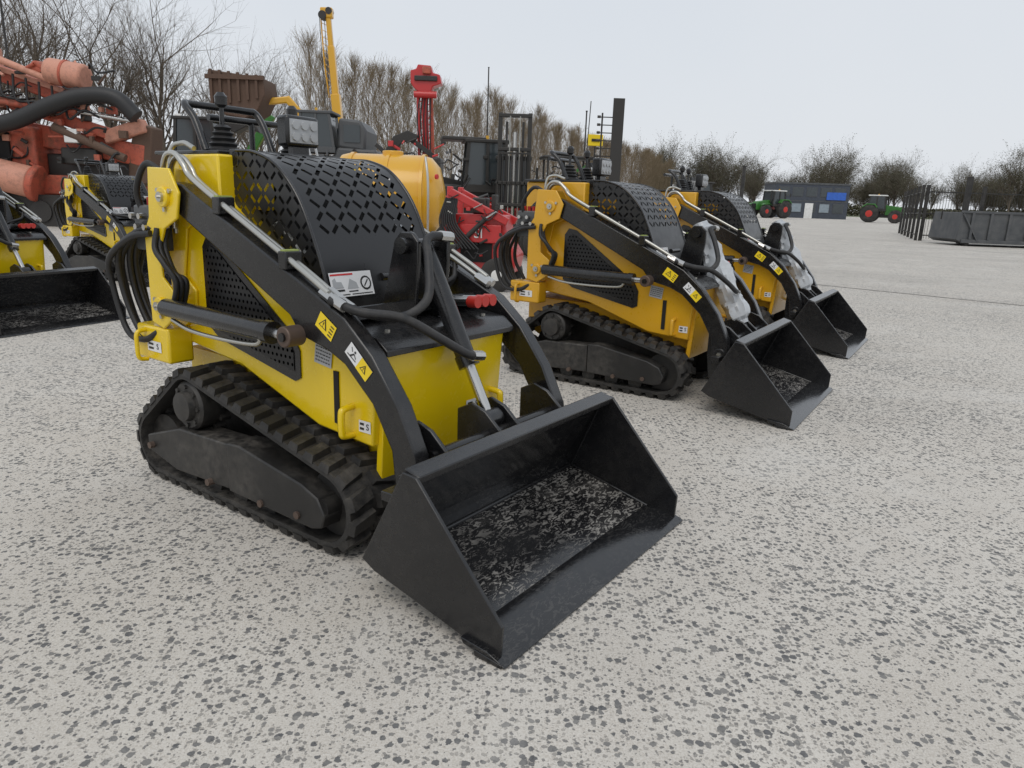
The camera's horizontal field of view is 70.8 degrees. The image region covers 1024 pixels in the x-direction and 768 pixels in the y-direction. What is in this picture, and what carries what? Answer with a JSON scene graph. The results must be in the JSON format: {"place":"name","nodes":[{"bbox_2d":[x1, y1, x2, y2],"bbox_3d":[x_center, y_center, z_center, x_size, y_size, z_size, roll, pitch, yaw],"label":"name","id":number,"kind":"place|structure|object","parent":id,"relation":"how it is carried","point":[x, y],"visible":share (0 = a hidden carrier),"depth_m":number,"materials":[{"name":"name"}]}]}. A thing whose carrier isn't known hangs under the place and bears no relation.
{"place":"outdoors","nodes":[
{"label":"outdoors","id":0,"kind":"place"},
{"bbox_2d":[0,0,12,93],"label":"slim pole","id":1,"kind":"object","parent":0,"point":[4,33],"depth_m":46.13,"materials":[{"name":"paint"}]},
{"bbox_2d":[0,212,1023,767],"bbox_3d":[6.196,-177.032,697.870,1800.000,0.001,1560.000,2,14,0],"label":"ground","id":2,"kind":"structure","parent":0,"point":[834,578],"depth_m":2.18,"materials":[{"name":"concrete"}]},
{"bbox_2d":[0,0,73,114],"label":"bare tree","id":3,"kind":"object","parent":2,"relation":"on","point":[9,43],"visible":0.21,"depth_m":54.43,"materials":[{"name":"brown plant"}]},
{"bbox_2d":[0,187,129,337],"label":"mini track loader","id":4,"kind":"object","parent":2,"relation":"on","point":[35,296],"visible":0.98,"depth_m":6.30,"materials":[{"name":"metal"}]},
{"bbox_2d":[0,0,142,124],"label":"bare tree","id":5,"kind":"object","parent":2,"relation":"on","point":[40,50],"visible":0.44,"depth_m":51.18,"materials":[{"name":"brown plant"}]},
{"bbox_2d":[0,49,162,226],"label":"drilling rig","id":6,"kind":"object","parent":2,"relation":"on","point":[37,163],"visible":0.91,"depth_m":19.77,"materials":[{"name":"paint"}]},
{"bbox_2d":[3,0,190,140],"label":"bare tree","id":7,"kind":"object","parent":2,"relation":"on","point":[109,124],"visible":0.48,"depth_m":54.17,"materials":[{"name":"brown plant"}]},
{"bbox_2d":[53,157,171,286],"bbox_3d":[-4.984,-2.168,9.427,2.121,1.524,1.156,11,17,32],"label":"mini track loader","id":8,"kind":"object","parent":2,"relation":"on","point":[97,218],"visible":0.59,"depth_m":9.30,"materials":[{"name":"metal"}]},
{"bbox_2d":[65,0,249,150],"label":"bare tree","id":9,"kind":"object","parent":2,"relation":"on","point":[159,121],"visible":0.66,"depth_m":55.13,"materials":[{"name":"brown plant"}]},
{"bbox_2d":[170,113,275,150],"bbox_3d":[-11.749,-8.659,28.657,4.682,4.179,1.969,2,14,0],"label":"loader with cab","id":10,"kind":"object","parent":2,"relation":"on","point":[183,128],"visible":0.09,"depth_m":27.86,"materials":[{"name":"green paint"}]},
{"bbox_2d":[157,14,300,148],"bbox_3d":[-22.843,-22.098,57.761,11.544,15.001,10.383,-7,17,-31],"label":"bare tree","id":11,"kind":"object","parent":2,"relation":"on","point":[206,99],"visible":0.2,"depth_m":57.22,"materials":[{"name":"brown plant"}]},
{"bbox_2d":[198,54,303,152],"bbox_3d":[-21.381,-22.781,64.059,10.843,13.282,9.191,11,17,31],"label":"bare tree","id":12,"kind":"object","parent":2,"relation":"on","point":[275,135],"visible":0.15,"depth_m":62.47,"materials":[{"name":"brown plant"}]},
{"bbox_2d":[199,29,311,148],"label":"bare tree","id":13,"kind":"object","parent":2,"relation":"on","point":[254,72],"visible":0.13,"depth_m":69.39,"materials":[{"name":"brown plant"}]},
{"bbox_2d":[204,68,381,157],"bbox_3d":[-7.270,-7.934,24.756,5.789,5.055,2.294,2,14,0],"label":"wheeled excavator","id":14,"kind":"object","parent":2,"relation":"on","point":[336,138],"visible":0.24,"depth_m":23.81,"materials":[{"name":"grey paint"}]},
{"bbox_2d":[343,125,359,142],"bbox_3d":[-5.287,-8.253,23.751,0.544,0.544,0.027,2,14,0],"label":"side window","id":15,"kind":"structure","parent":14,"relation":"in","point":[351,133],"depth_m":23.74,"materials":[{"name":"grey glass"}]},
{"bbox_2d":[318,7,342,121],"bbox_3d":[-8.303,-12.597,33.938,6.265,9.361,1.990,2,14,0],"label":"mobile crane","id":16,"kind":"object","parent":2,"relation":"on","point":[326,14],"visible":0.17,"depth_m":33.30,"materials":[{"name":"yellow paint"}]},
{"bbox_2d":[340,150,445,231],"bbox_3d":[-1.958,-2.697,11.288,1.921,1.834,1.350,2,14,0],"label":"tank trailer","id":17,"kind":"object","parent":2,"relation":"on","point":[420,177],"visible":0.35,"depth_m":10.77,"materials":[{"name":"orange paint"}]},
{"bbox_2d":[105,92,682,668],"bbox_3d":[-0.517,-0.291,2.700,2.121,1.524,1.156,12,17,34],"label":"mini track loader","id":18,"kind":"object","parent":2,"relation":"on","point":[347,326],"visible":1,"depth_m":2.51,"materials":[{"name":"metal"}]},
{"bbox_2d":[375,64,461,177],"bbox_3d":[-2.800,-7.351,22.848,3.018,5.116,1.543,2,14,0],"label":"red handler crane","id":19,"kind":"object","parent":2,"relation":"on","point":[426,80],"visible":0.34,"depth_m":22.39,"materials":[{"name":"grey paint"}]},
{"bbox_2d":[274,26,677,192],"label":"distant poplar row","id":20,"kind":"object","parent":2,"relation":"on","point":[645,166],"visible":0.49,"depth_m":83.64,"materials":[{"name":"brown plant"}]},
{"bbox_2d":[436,135,518,230],"bbox_3d":[-0.708,-4.284,16.351,2.460,2.521,1.394,0,15,-10],"label":"telehandler","id":21,"kind":"object","parent":2,"relation":"on","point":[478,171],"visible":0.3,"depth_m":15.74,"materials":[{"name":"red paint"}]},
{"bbox_2d":[439,186,523,291],"bbox_3d":[-0.395,-1.928,9.576,1.024,1.321,0.664,5,15,12],"label":"red compact loader","id":22,"kind":"object","parent":2,"relation":"on","point":[482,228],"visible":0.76,"depth_m":9.33,"materials":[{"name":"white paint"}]},
{"bbox_2d":[486,67,489,135],"bbox_3d":[-1.982,-19.159,57.053,0.133,11.050,0.140,2,14,0],"label":"slim pole","id":23,"kind":"object","parent":2,"relation":"on","point":[487,102],"visible":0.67,"depth_m":56.27,"materials":[{"name":"metal"}]},
{"bbox_2d":[495,112,537,255],"bbox_3d":[0.032,-4.247,15.524,1.269,2.873,1.490,2,14,0],"label":"forklift","id":24,"kind":"object","parent":2,"relation":"on","point":[513,171],"visible":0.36,"depth_m":14.79,"materials":[{"name":"paint"}]},
{"bbox_2d":[519,101,602,254],"bbox_3d":[1.085,-4.012,14.381,1.713,3.088,0.888,1,14,-6],"label":"compact tractor","id":25,"kind":"object","parent":2,"relation":"on","point":[591,141],"visible":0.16,"depth_m":14.03,"materials":[{"name":"orange paint"}]},
{"bbox_2d":[583,111,587,165],"bbox_3d":[2.851,-8.455,28.779,0.076,4.650,0.080,2,14,0],"label":"slim pole","id":26,"kind":"object","parent":2,"relation":"on","point":[585,134],"visible":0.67,"depth_m":28.39,"materials":[{"name":"metal"}]},
{"bbox_2d":[594,98,624,181],"bbox_3d":[1.815,-3.736,13.480,0.580,3.017,0.416,2,14,0],"label":"steel post","id":27,"kind":"object","parent":2,"relation":"on","point":[617,130],"visible":0.45,"depth_m":13.22,"materials":[{"name":"metal"}]},
{"bbox_2d":[493,146,832,430],"bbox_3d":[0.990,-0.764,4.755,2.121,1.524,1.156,11,17,32],"label":"mini track loader","id":28,"kind":"object","parent":2,"relation":"on","point":[643,296],"visible":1,"depth_m":4.58,"materials":[{"name":"metal"}]},
{"bbox_2d":[739,166,746,206],"bbox_3d":[9.217,-7.336,29.008,0.171,2.800,0.180,2,14,0],"label":"slim pole","id":29,"kind":"object","parent":2,"relation":"on","point":[742,182],"visible":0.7,"depth_m":28.78,"materials":[{"name":"metal"}]},
{"bbox_2d":[651,166,867,358],"bbox_3d":[2.193,-1.218,6.697,2.121,1.524,1.156,11,17,31],"label":"mini track loader","id":30,"kind":"object","parent":2,"relation":"on","point":[771,269],"visible":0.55,"depth_m":6.43,"materials":[{"name":"metal"}]},
{"bbox_2d":[748,189,791,217],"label":"green tractor","id":31,"kind":"object","parent":2,"relation":"on","point":[772,203],"visible":0.85,"depth_m":94.81,"materials":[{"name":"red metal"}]},
{"bbox_2d":[758,212,932,219],"bbox_3d":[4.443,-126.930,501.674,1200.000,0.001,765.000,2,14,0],"label":"grass verge","id":32,"kind":"object","parent":2,"relation":"on","point":[859,216],"depth_m":193.16,"materials":[{"name":"green plant"}]},
{"bbox_2d":[630,126,1023,217],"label":"distant tree line","id":33,"kind":"object","parent":32,"relation":"on","point":[893,182],"visible":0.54,"depth_m":213.64,"materials":[{"name":"brown plant"}]},
{"bbox_2d":[735,200,1023,217],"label":"distant hedge","id":34,"kind":"object","parent":2,"relation":"on","point":[855,209],"visible":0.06,"depth_m":210.40,"materials":[{"name":"green plant"}]},
{"bbox_2d":[859,194,905,222],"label":"green tractor","id":35,"kind":"object","parent":2,"relation":"on","point":[873,207],"visible":0.88,"depth_m":85.37,"materials":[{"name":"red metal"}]},
{"bbox_2d":[898,185,925,239],"bbox_3d":[20.969,-9.030,37.947,0.120,2.450,12.120,8,16,23],"label":"steel fence","id":36,"kind":"object","parent":2,"relation":"on","point":[906,205],"visible":1,"depth_m":36.79,"materials":[{"name":"metal"}]},
{"bbox_2d":[817,284,1023,305],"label":"pavement joint","id":37,"kind":"object","parent":2,"relation":"on","point":[924,295],"depth_m":10.66,"materials":[{"name":"grey concrete"}]},
{"bbox_2d":[956,177,974,243],"bbox_3d":[19.168,-7.335,30.468,0.180,2.750,0.180,2,14,0],"label":"slim pole","id":38,"kind":"object","parent":2,"relation":"on","point":[968,193],"visible":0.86,"depth_m":30.25,"materials":[{"name":"metal"}]},
{"bbox_2d":[918,185,1023,240],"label":"steel fence","id":39,"kind":"object","parent":2,"relation":"on","point":[982,199],"visible":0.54,"depth_m":32.14,"materials":[{"name":"metal"}]},
{"bbox_2d":[928,210,1023,245],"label":"roll off container","id":40,"kind":"object","parent":2,"relation":"on","point":[964,228],"visible":1,"depth_m":28.35,"materials":[{"name":"grey metal"}]},
{"bbox_2d":[0,0,1023,210],"label":"sky","id":41,"kind":"structure","parent":0,"point":[944,79],"materials":[{"name":"white"}]},
{"bbox_2d":[691,182,722,191],"bbox_3d":[4.645,-4.260,18.397,2.088,1.829,1.205,4,14,8],"label":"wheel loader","id":42,"kind":"object","parent":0,"point":[709,187],"visible":0.07,"depth_m":17.84,"materials":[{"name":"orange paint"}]},
{"bbox_2d":[764,183,850,219],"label":"building","id":43,"kind":"structure","parent":0,"point":[816,214],"depth_m":107.88,"materials":[{"name":"grey metal"}]},
{"bbox_2d":[780,187,788,195],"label":"window","id":44,"kind":"structure","parent":43,"relation":"in","point":[785,189],"depth_m":107.65,"materials":[{"name":"grey glass"}]},
{"bbox_2d":[791,203,800,211],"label":"window","id":45,"kind":"structure","parent":43,"relation":"in","point":[796,207],"depth_m":108.18,"materials":[{"name":"grey glass"}]},
{"bbox_2d":[793,187,802,195],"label":"window","id":46,"kind":"structure","parent":43,"relation":"in","point":[797,191],"depth_m":107.62,"materials":[{"name":"grey glass"}]},
{"bbox_2d":[803,203,812,217],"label":"door","id":47,"kind":"structure","parent":43,"relation":"attached to","point":[808,208],"depth_m":108.16,"materials":[{"name":"white paint"}]},
{"bbox_2d":[764,182,851,185],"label":"parapet","id":48,"kind":"structure","parent":43,"relation":"attached to","point":[808,183],"depth_m":107.22,"materials":[{"name":"grey paint"}]},
{"bbox_2d":[807,188,816,195],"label":"window","id":49,"kind":"structure","parent":43,"relation":"in","point":[811,191],"depth_m":107.51,"materials":[{"name":"grey glass"}]},
{"bbox_2d":[790,200,846,202],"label":"grey band","id":50,"kind":"object","parent":43,"relation":"attached to","point":[818,201],"visible":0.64,"depth_m":107.82,"materials":[{"name":"paint"}]},
{"bbox_2d":[819,204,828,212],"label":"window","id":51,"kind":"structure","parent":43,"relation":"in","point":[823,208],"depth_m":107.97,"materials":[{"name":"grey glass"}]},
{"bbox_2d":[821,188,830,196],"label":"window","id":52,"kind":"structure","parent":43,"relation":"in","point":[824,191],"depth_m":107.40,"materials":[{"name":"grey glass"}]},
{"bbox_2d":[826,192,846,200],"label":"blue sign","id":53,"kind":"object","parent":43,"relation":"attached to","point":[836,196],"visible":1,"depth_m":107.37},
{"bbox_2d":[832,204,843,213],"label":"window frame","id":54,"kind":"object","parent":43,"relation":"attached to","point":[837,213],"visible":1,"depth_m":107.95,"materials":[{"name":"grey metal"}]},
{"bbox_2d":[833,205,842,212],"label":"window","id":55,"kind":"structure","parent":43,"relation":"in","point":[837,208],"depth_m":107.87,"materials":[{"name":"grey glass"}]},
{"bbox_2d":[835,189,845,192],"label":"window","id":56,"kind":"structure","parent":43,"relation":"in","point":[840,190],"depth_m":107.23,"materials":[{"name":"grey glass"}]}
]}

